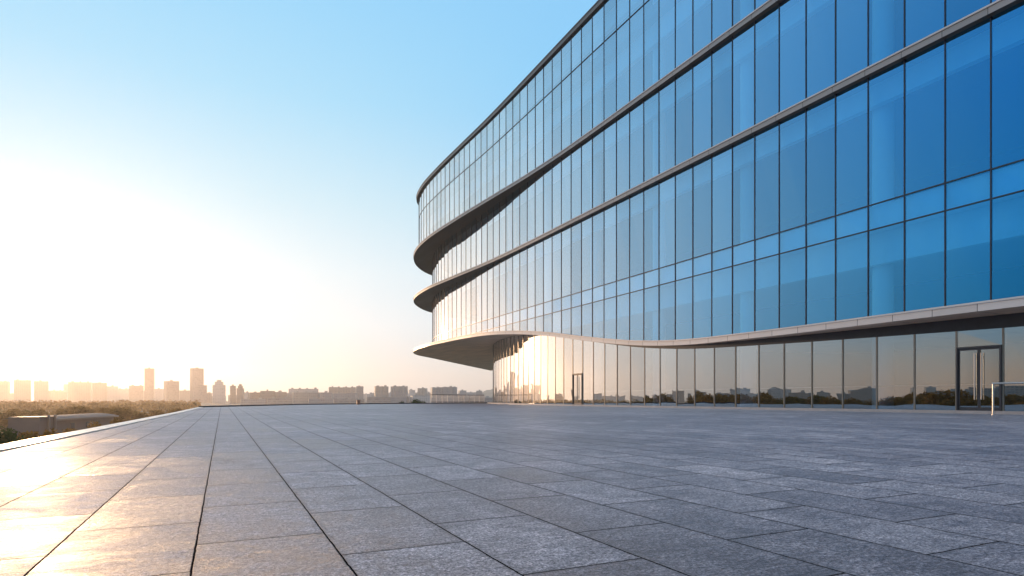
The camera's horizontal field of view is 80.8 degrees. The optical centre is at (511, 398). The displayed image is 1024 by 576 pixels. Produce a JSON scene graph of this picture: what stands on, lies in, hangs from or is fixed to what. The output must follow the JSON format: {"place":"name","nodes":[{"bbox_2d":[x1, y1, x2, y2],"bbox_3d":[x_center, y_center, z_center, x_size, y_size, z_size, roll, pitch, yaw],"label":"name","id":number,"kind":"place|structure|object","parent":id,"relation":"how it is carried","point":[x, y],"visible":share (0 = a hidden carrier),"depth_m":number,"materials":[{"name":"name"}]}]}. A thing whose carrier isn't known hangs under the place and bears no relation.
{"place":"outdoors","nodes":[
{"label":"outdoors","id":0,"kind":"place"},
{"bbox_2d":[0,380,9,400],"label":"apartment tower","id":1,"kind":"structure","parent":0,"point":[4,390],"depth_m":1503.55,"materials":[{"name":"concrete"}]},
{"bbox_2d":[14,379,30,401],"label":"apartment tower","id":2,"kind":"structure","parent":0,"point":[22,389],"depth_m":1493.76,"materials":[{"name":"concrete"}]},
{"bbox_2d":[8,415,56,435],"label":"annex building","id":3,"kind":"structure","parent":0,"point":[39,424],"depth_m":83.78,"materials":[{"name":"concrete"}]},
{"bbox_2d":[34,380,48,401],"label":"apartment tower","id":4,"kind":"structure","parent":0,"point":[41,389],"depth_m":1494.04,"materials":[{"name":"concrete"}]},
{"bbox_2d":[1,413,118,433],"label":"hall","id":5,"kind":"structure","parent":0,"point":[77,421],"depth_m":100.51,"materials":[{"name":"metal"}]},
{"bbox_2d":[68,381,91,401],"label":"apartment tower","id":6,"kind":"structure","parent":0,"point":[79,391],"depth_m":1492.84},
{"bbox_2d":[92,382,106,402],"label":"apartment tower","id":7,"kind":"structure","parent":0,"point":[99,391],"depth_m":1443.35,"materials":[{"name":"concrete"}]},
{"bbox_2d":[107,385,117,401],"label":"apartment tower","id":8,"kind":"structure","parent":0,"point":[112,392],"depth_m":1543.47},
{"bbox_2d":[118,388,128,400],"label":"apartment tower","id":9,"kind":"structure","parent":0,"point":[123,394],"depth_m":1643.09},
{"bbox_2d":[129,385,143,401],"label":"office tower","id":10,"kind":"structure","parent":0,"point":[136,393],"depth_m":1393.25,"materials":[{"name":"concrete"}]},
{"bbox_2d":[144,367,154,400],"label":"office tower","id":11,"kind":"structure","parent":0,"point":[149,383],"depth_m":1344.04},
{"bbox_2d":[164,380,178,401],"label":"office tower","id":12,"kind":"structure","parent":0,"point":[171,389],"depth_m":1293.26,"materials":[{"name":"concrete"}]},
{"bbox_2d":[0,401,366,434],"bbox_3d":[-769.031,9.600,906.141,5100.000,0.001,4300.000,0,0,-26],"label":"ground","id":13,"kind":"structure","parent":0,"point":[211,404],"depth_m":1022.78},
{"bbox_2d":[0,410,20,432],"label":"broadleaf tree","id":14,"kind":"object","parent":13,"relation":"on","point":[4,420],"visible":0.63,"depth_m":150.68,"materials":[{"name":"green plant"}]},
{"bbox_2d":[0,426,23,443],"bbox_3d":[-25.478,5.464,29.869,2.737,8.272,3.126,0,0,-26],"label":"shrub","id":15,"kind":"object","parent":13,"relation":"on","point":[7,436],"visible":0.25,"depth_m":29.77,"materials":[{"name":"green plant"}]},
{"bbox_2d":[17,430,41,440],"bbox_3d":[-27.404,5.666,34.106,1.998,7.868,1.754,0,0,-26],"label":"shrub","id":16,"kind":"object","parent":13,"relation":"on","point":[31,435],"visible":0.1,"depth_m":33.84,"materials":[{"name":"green plant"}]},
{"bbox_2d":[70,406,94,413],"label":"broadleaf tree","id":17,"kind":"object","parent":13,"relation":"on","point":[83,410],"visible":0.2,"depth_m":149.22,"materials":[{"name":"green plant"}]},
{"bbox_2d":[0,399,200,413],"bbox_3d":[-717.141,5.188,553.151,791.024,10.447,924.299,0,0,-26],"label":"distant wood","id":18,"kind":"object","parent":13,"relation":"on","point":[50,406],"visible":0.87,"depth_m":354.99,"materials":[{"name":"green plant"}]},
{"bbox_2d":[104,406,134,422],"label":"broadleaf tree","id":19,"kind":"object","parent":13,"relation":"on","point":[122,412],"visible":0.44,"depth_m":148.78,"materials":[{"name":"green plant"}]},
{"bbox_2d":[179,389,189,401],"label":"apartment tower","id":20,"kind":"structure","parent":0,"point":[184,394],"depth_m":1492.57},
{"bbox_2d":[190,367,206,402],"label":"office tower","id":21,"kind":"structure","parent":0,"point":[198,389],"depth_m":1292.39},
{"bbox_2d":[212,380,225,403],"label":"apartment tower","id":22,"kind":"structure","parent":0,"point":[218,391],"depth_m":1243.00,"materials":[{"name":"concrete"}]},
{"bbox_2d":[241,397,265,404],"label":"block","id":23,"kind":"structure","parent":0,"point":[259,401],"depth_m":893.28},
{"bbox_2d":[267,397,291,403],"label":"block","id":24,"kind":"structure","parent":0,"point":[274,400],"depth_m":942.79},
{"bbox_2d":[0,0,597,400],"label":"sky","id":25,"kind":"structure","parent":0,"point":[228,189],"materials":[{"name":"blue"}]},
{"bbox_2d":[292,391,317,403],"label":"apartment tower","id":26,"kind":"structure","parent":0,"point":[298,397],"depth_m":1090.49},
{"bbox_2d":[308,397,332,403],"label":"block","id":27,"kind":"structure","parent":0,"point":[315,400],"depth_m":872.53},
{"bbox_2d":[329,386,355,392],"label":"apartment tower","id":28,"kind":"structure","parent":0,"point":[345,389],"depth_m":1343.54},
{"bbox_2d":[334,397,364,403],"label":"block","id":29,"kind":"structure","parent":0,"point":[339,400],"depth_m":892.41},
{"bbox_2d":[367,395,390,402],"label":"block","id":30,"kind":"structure","parent":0,"point":[374,399],"depth_m":892.42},
{"bbox_2d":[374,385,388,396],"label":"apartment tower","id":31,"kind":"structure","parent":0,"point":[380,391],"depth_m":1292.70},
{"bbox_2d":[391,385,407,395],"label":"apartment tower","id":32,"kind":"structure","parent":0,"point":[399,390],"depth_m":1293.66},
{"bbox_2d":[391,395,409,402],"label":"apartment tower","id":33,"kind":"structure","parent":0,"point":[400,398],"depth_m":942.34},
{"bbox_2d":[410,394,429,402],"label":"apartment tower","id":34,"kind":"structure","parent":0,"point":[425,398],"depth_m":943.60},
{"bbox_2d":[431,387,443,397],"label":"apartment tower","id":35,"kind":"structure","parent":0,"point":[438,392],"depth_m":1243.30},
{"bbox_2d":[444,386,456,397],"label":"apartment tower","id":36,"kind":"structure","parent":0,"point":[450,390],"depth_m":1242.57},
{"bbox_2d":[0,403,1023,575],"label":"plaza paving","id":37,"kind":"structure","parent":0,"point":[466,489],"depth_m":3.78,"materials":[{"name":"stone"}]},
{"bbox_2d":[199,402,486,406],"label":"edge kerb","id":38,"kind":"structure","parent":37,"relation":"on","point":[321,404],"depth_m":61.83,"materials":[{"name":"stone"}]},
{"bbox_2d":[430,395,484,402],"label":"railing","id":39,"kind":"object","parent":38,"relation":"on","point":[469,399],"visible":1,"depth_m":79.58,"materials":[{"name":"metal"}]},
{"bbox_2d":[413,0,1023,414],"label":"glass building","id":40,"kind":"structure","parent":37,"relation":"on","point":[765,204],"depth_m":37.59,"materials":[{"name":"glass"}]},
{"bbox_2d":[544,92,551,161],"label":"window pane","id":41,"kind":"structure","parent":40,"relation":"in","point":[548,99],"depth_m":55.32,"materials":[{"name":"blue glass"}]},
{"bbox_2d":[552,83,560,156],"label":"window pane","id":42,"kind":"structure","parent":40,"relation":"in","point":[556,93],"depth_m":53.99,"materials":[{"name":"blue glass"}]},
{"bbox_2d":[552,159,560,228],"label":"window pane","id":43,"kind":"structure","parent":40,"relation":"in","point":[556,167],"depth_m":53.97,"materials":[{"name":"blue glass"}]},
{"bbox_2d":[552,231,560,299],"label":"window pane","id":44,"kind":"structure","parent":40,"relation":"in","point":[556,238],"depth_m":53.97,"materials":[{"name":"blue glass"}]},
{"bbox_2d":[561,152,570,223],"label":"window pane","id":45,"kind":"structure","parent":40,"relation":"in","point":[566,160],"depth_m":52.41,"materials":[{"name":"blue glass"}]},
{"bbox_2d":[561,226,570,296],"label":"window pane","id":46,"kind":"structure","parent":40,"relation":"in","point":[566,233],"depth_m":52.40,"materials":[{"name":"blue glass"}]},
{"bbox_2d":[562,74,570,149],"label":"window pane","id":47,"kind":"structure","parent":40,"relation":"in","point":[566,83],"depth_m":52.41,"materials":[{"name":"blue glass"}]},
{"bbox_2d":[571,64,580,143],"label":"window pane","id":48,"kind":"structure","parent":40,"relation":"in","point":[576,74],"depth_m":50.94,"materials":[{"name":"blue glass"}]},
{"bbox_2d":[571,145,580,218],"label":"window pane","id":49,"kind":"structure","parent":40,"relation":"in","point":[576,153],"depth_m":50.93,"materials":[{"name":"blue glass"}]},
{"bbox_2d":[571,221,580,293],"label":"window pane","id":50,"kind":"structure","parent":40,"relation":"in","point":[575,228],"depth_m":50.93,"materials":[{"name":"blue glass"}]},
{"bbox_2d":[572,373,581,404],"bbox_3d":[5.544,-0.835,51.006,0.191,2.630,1.586,0,0,-24],"label":"door","id":51,"kind":"structure","parent":40,"relation":"in","point":[576,378],"depth_m":50.99,"materials":[{"name":"beige glass"}]},
{"bbox_2d":[582,54,591,135],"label":"window pane","id":52,"kind":"structure","parent":40,"relation":"in","point":[587,64],"depth_m":49.40,"materials":[{"name":"blue glass"}]},
{"bbox_2d":[582,137,591,212],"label":"window pane","id":53,"kind":"structure","parent":40,"relation":"in","point":[587,145],"depth_m":49.40,"materials":[{"name":"blue glass"}]},
{"bbox_2d":[582,215,591,290],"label":"window pane","id":54,"kind":"structure","parent":40,"relation":"in","point":[587,222],"depth_m":49.40,"materials":[{"name":"blue glass"}]},
{"bbox_2d":[583,341,592,404],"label":"window pane","id":55,"kind":"structure","parent":40,"relation":"in","point":[587,345],"depth_m":49.58,"materials":[{"name":"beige glass"}]},
{"bbox_2d":[592,44,602,127],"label":"window pane","id":56,"kind":"structure","parent":40,"relation":"in","point":[597,56],"depth_m":48.08,"materials":[{"name":"blue glass"}]},
{"bbox_2d":[593,129,602,207],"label":"window pane","id":57,"kind":"structure","parent":40,"relation":"in","point":[598,137],"depth_m":47.95,"materials":[{"name":"blue glass"}]},
{"bbox_2d":[593,210,602,287],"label":"window pane","id":58,"kind":"structure","parent":40,"relation":"in","point":[597,217],"depth_m":47.95,"materials":[{"name":"blue glass"}]},
{"bbox_2d":[594,342,603,404],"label":"window pane","id":59,"kind":"structure","parent":40,"relation":"in","point":[598,347],"depth_m":48.08,"materials":[{"name":"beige glass"}]},
{"bbox_2d":[604,32,615,119],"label":"window pane","id":60,"kind":"structure","parent":40,"relation":"in","point":[610,44],"depth_m":46.47,"materials":[{"name":"blue glass"}]},
{"bbox_2d":[604,120,615,201],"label":"window pane","id":61,"kind":"structure","parent":40,"relation":"in","point":[610,130],"depth_m":46.47,"materials":[{"name":"blue glass"}]},
{"bbox_2d":[604,204,615,283],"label":"window pane","id":62,"kind":"structure","parent":40,"relation":"in","point":[610,212],"depth_m":46.47,"materials":[{"name":"blue glass"}]},
{"bbox_2d":[605,343,616,404],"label":"window pane","id":63,"kind":"structure","parent":40,"relation":"in","point":[610,349],"depth_m":46.57,"materials":[{"name":"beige glass"}]},
{"bbox_2d":[617,20,628,109],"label":"window pane","id":64,"kind":"structure","parent":40,"relation":"in","point":[623,32],"depth_m":44.96,"materials":[{"name":"blue glass"}]},
{"bbox_2d":[617,111,628,194],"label":"window pane","id":65,"kind":"structure","parent":40,"relation":"in","point":[623,121],"depth_m":44.96,"materials":[{"name":"blue glass"}]},
{"bbox_2d":[617,197,628,279],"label":"window pane","id":66,"kind":"structure","parent":40,"relation":"in","point":[622,206],"depth_m":44.96,"materials":[{"name":"blue glass"}]},
{"bbox_2d":[617,294,628,339],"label":"window pane","id":67,"kind":"structure","parent":40,"relation":"in","point":[623,300],"depth_m":44.96,"materials":[{"name":"blue glass"}]},
{"bbox_2d":[617,345,629,404],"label":"window pane","id":68,"kind":"structure","parent":40,"relation":"in","point":[623,352],"depth_m":45.05,"materials":[{"name":"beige glass"}]},
{"bbox_2d":[630,6,642,100],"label":"window pane","id":69,"kind":"structure","parent":40,"relation":"in","point":[636,21],"depth_m":43.55,"materials":[{"name":"blue glass"}]},
{"bbox_2d":[630,101,642,188],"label":"window pane","id":70,"kind":"structure","parent":40,"relation":"in","point":[636,113],"depth_m":43.55,"materials":[{"name":"blue glass"}]},
{"bbox_2d":[630,190,642,275],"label":"window pane","id":71,"kind":"structure","parent":40,"relation":"in","point":[636,200],"depth_m":43.55,"materials":[{"name":"blue glass"}]},
{"bbox_2d":[630,290,642,339],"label":"window pane","id":72,"kind":"structure","parent":40,"relation":"in","point":[636,298],"depth_m":43.55,"materials":[{"name":"blue glass"}]},
{"bbox_2d":[631,347,643,405],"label":"window pane","id":73,"kind":"structure","parent":40,"relation":"in","point":[637,353],"depth_m":43.55,"materials":[{"name":"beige glass"}]},
{"bbox_2d":[644,0,657,90],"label":"window pane","id":74,"kind":"structure","parent":40,"relation":"in","point":[651,7],"depth_m":42.13,"materials":[{"name":"blue glass"}]},
{"bbox_2d":[644,90,657,181],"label":"window pane","id":75,"kind":"structure","parent":40,"relation":"in","point":[651,102],"depth_m":42.02,"materials":[{"name":"blue glass"}]},
{"bbox_2d":[644,183,657,271],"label":"window pane","id":76,"kind":"structure","parent":40,"relation":"in","point":[650,193],"depth_m":42.13,"materials":[{"name":"blue glass"}]},
{"bbox_2d":[644,286,657,339],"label":"window pane","id":77,"kind":"structure","parent":40,"relation":"in","point":[650,294],"depth_m":42.03,"materials":[{"name":"blue glass"}]},
{"bbox_2d":[645,348,658,405],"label":"window pane","id":78,"kind":"structure","parent":40,"relation":"in","point":[651,354],"depth_m":42.10,"materials":[{"name":"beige glass"}]},
{"bbox_2d":[659,282,671,339],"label":"window pane","id":79,"kind":"structure","parent":40,"relation":"in","point":[664,290],"depth_m":40.89,"materials":[{"name":"blue glass"}]},
{"bbox_2d":[659,78,674,173],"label":"window pane","id":80,"kind":"structure","parent":40,"relation":"in","point":[666,92],"depth_m":40.51,"materials":[{"name":"blue glass"}]},
{"bbox_2d":[659,174,674,267],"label":"window pane","id":81,"kind":"structure","parent":40,"relation":"in","point":[666,186],"depth_m":40.52,"materials":[{"name":"blue glass"}]},
{"bbox_2d":[659,0,674,79],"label":"window pane","id":82,"kind":"structure","parent":40,"relation":"in","point":[666,7],"depth_m":40.61,"materials":[{"name":"blue glass"}]},
{"bbox_2d":[660,349,675,405],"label":"window pane","id":83,"kind":"structure","parent":40,"relation":"in","point":[667,356],"depth_m":40.62,"materials":[{"name":"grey glass"}]},
{"bbox_2d":[675,66,691,144],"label":"window pane","id":84,"kind":"structure","parent":40,"relation":"in","point":[683,80],"depth_m":39.20,"materials":[{"name":"blue glass"}]},
{"bbox_2d":[675,166,691,262],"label":"window pane","id":85,"kind":"structure","parent":40,"relation":"in","point":[684,177],"depth_m":39.03,"materials":[{"name":"blue glass"}]},
{"bbox_2d":[675,0,691,67],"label":"window pane","id":86,"kind":"structure","parent":40,"relation":"in","point":[683,23],"depth_m":39.11,"materials":[{"name":"blue glass"}]},
{"bbox_2d":[675,277,691,339],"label":"window pane","id":87,"kind":"structure","parent":40,"relation":"in","point":[683,288],"depth_m":39.11,"materials":[{"name":"blue glass"}]},
{"bbox_2d":[677,349,693,405],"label":"window pane","id":88,"kind":"structure","parent":40,"relation":"in","point":[685,357],"depth_m":39.13,"materials":[{"name":"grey glass"}]},
{"bbox_2d":[693,52,710,155],"bbox_3d":[11.872,-18.235,37.592,0.001,6.050,1.650,0,0,-26],"label":"window pane","id":89,"kind":"structure","parent":40,"relation":"in","point":[702,68],"depth_m":37.57,"materials":[{"name":"blue glass"}]},
{"bbox_2d":[693,156,710,240],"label":"window pane","id":90,"kind":"structure","parent":40,"relation":"in","point":[702,169],"depth_m":37.80,"materials":[{"name":"blue glass"}]},
{"bbox_2d":[693,272,710,337],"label":"window pane","id":91,"kind":"structure","parent":40,"relation":"in","point":[701,283],"depth_m":37.57,"materials":[{"name":"blue glass"}]},
{"bbox_2d":[693,0,710,54],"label":"window pane","id":92,"kind":"structure","parent":40,"relation":"in","point":[701,8],"depth_m":37.64,"materials":[{"name":"blue glass"}]},
{"bbox_2d":[695,348,713,406],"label":"window pane","id":93,"kind":"structure","parent":40,"relation":"in","point":[704,357],"depth_m":37.64,"materials":[{"name":"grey glass"}]},
{"bbox_2d":[712,45,721,80],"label":"window pane","id":94,"kind":"structure","parent":40,"relation":"in","point":[715,52],"depth_m":36.65,"materials":[{"name":"blue glass"}]},
{"bbox_2d":[712,146,731,251],"bbox_3d":[12.588,-11.910,36.105,0.002,5.940,1.650,0,0,-26],"label":"window pane","id":95,"kind":"structure","parent":40,"relation":"in","point":[722,160],"depth_m":36.06,"materials":[{"name":"blue glass"}]},
{"bbox_2d":[712,267,731,335],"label":"window pane","id":96,"kind":"structure","parent":40,"relation":"in","point":[721,279],"depth_m":36.07,"materials":[{"name":"blue glass"}]},
{"bbox_2d":[712,0,731,40],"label":"window pane","id":97,"kind":"structure","parent":40,"relation":"in","point":[721,9],"depth_m":36.21,"materials":[{"name":"blue glass"}]},
{"bbox_2d":[715,347,734,406],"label":"window pane","id":98,"kind":"structure","parent":40,"relation":"in","point":[724,356],"depth_m":36.14,"materials":[{"name":"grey glass"}]},
{"bbox_2d":[733,22,753,135],"bbox_3d":[13.303,-18.235,34.619,0.002,6.050,1.650,0,0,-26],"label":"window pane","id":99,"kind":"structure","parent":40,"relation":"in","point":[743,41],"depth_m":34.61,"materials":[{"name":"blue glass"}]},
{"bbox_2d":[736,345,757,406],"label":"window pane","id":100,"kind":"structure","parent":40,"relation":"in","point":[746,356],"depth_m":34.69,"materials":[{"name":"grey glass"}]},
{"bbox_2d":[755,5,777,123],"bbox_3d":[14.019,-18.235,33.132,0.006,6.050,1.650,0,0,-26],"label":"window pane","id":101,"kind":"structure","parent":40,"relation":"in","point":[766,26],"depth_m":33.15,"materials":[{"name":"blue glass"}]},
{"bbox_2d":[759,344,782,407],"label":"window pane","id":102,"kind":"structure","parent":40,"relation":"in","point":[770,356],"depth_m":33.25,"materials":[{"name":"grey glass"}]},
{"bbox_2d":[780,0,804,111],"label":"window pane","id":103,"kind":"structure","parent":40,"relation":"in","point":[792,12],"depth_m":31.64,"materials":[{"name":"blue glass"}]},
{"bbox_2d":[785,342,810,407],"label":"window pane","id":104,"kind":"structure","parent":40,"relation":"in","point":[797,355],"depth_m":31.77,"materials":[{"name":"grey glass"}]},
{"bbox_2d":[806,0,834,97],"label":"window pane","id":105,"kind":"structure","parent":40,"relation":"in","point":[820,14],"depth_m":30.20,"materials":[{"name":"blue glass"}]},
{"bbox_2d":[813,340,841,408],"bbox_3d":[15.883,-1.233,30.354,0.001,3.426,1.650,0,0,-29],"label":"window pane","id":106,"kind":"structure","parent":40,"relation":"in","point":[827,355],"depth_m":30.34,"materials":[{"name":"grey glass"}]},
{"bbox_2d":[836,0,866,82],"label":"window pane","id":107,"kind":"structure","parent":40,"relation":"in","point":[851,15],"depth_m":28.85,"materials":[{"name":"blue glass"}]},
{"bbox_2d":[843,337,875,408],"bbox_3d":[16.680,-1.219,28.909,0.001,3.397,1.649,0,0,-29],"label":"window pane","id":108,"kind":"structure","parent":40,"relation":"in","point":[859,355],"depth_m":28.90,"materials":[{"name":"grey glass"}]},
{"bbox_2d":[878,335,912,409],"bbox_3d":[17.483,-1.205,27.468,0.001,3.370,1.650,0,0,-29],"label":"window pane","id":109,"kind":"structure","parent":40,"relation":"in","point":[895,353],"depth_m":27.46,"materials":[{"name":"grey glass"}]},
{"bbox_2d":[915,332,954,409],"bbox_3d":[18.281,-1.191,26.024,0.001,3.342,1.650,0,0,-29],"label":"window pane","id":110,"kind":"structure","parent":40,"relation":"in","point":[934,352],"depth_m":26.00,"materials":[{"name":"grey glass"}]},
{"bbox_2d":[956,345,1001,410],"bbox_3d":[19.043,-0.835,24.560,0.191,2.630,1.586,0,0,-28],"label":"door","id":111,"kind":"structure","parent":40,"relation":"in","point":[979,367],"depth_m":24.57,"materials":[{"name":"grey glass"}]},
{"bbox_2d":[957,328,1001,346],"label":"window pane","id":112,"kind":"structure","parent":40,"relation":"in","point":[984,337],"depth_m":24.56,"materials":[{"name":"grey glass"}]},
{"bbox_2d":[1004,326,1023,410],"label":"window pane","id":113,"kind":"structure","parent":40,"relation":"in","point":[1013,336],"depth_m":23.52,"materials":[{"name":"grey glass"}]},
{"bbox_2d":[992,382,1023,414],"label":"handrail","id":114,"kind":"object","parent":37,"relation":"on","point":[993,391],"visible":0.8,"depth_m":22.33,"materials":[{"name":"metal"}]},
{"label":"plaza retaining wall","id":115,"kind":"object","parent":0,"visible":0},
{"bbox_2d":[0,407,202,451],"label":"stone coping","id":116,"kind":"object","parent":115,"relation":"on","point":[17,444],"visible":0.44,"depth_m":10.01,"materials":[{"name":"stone"}]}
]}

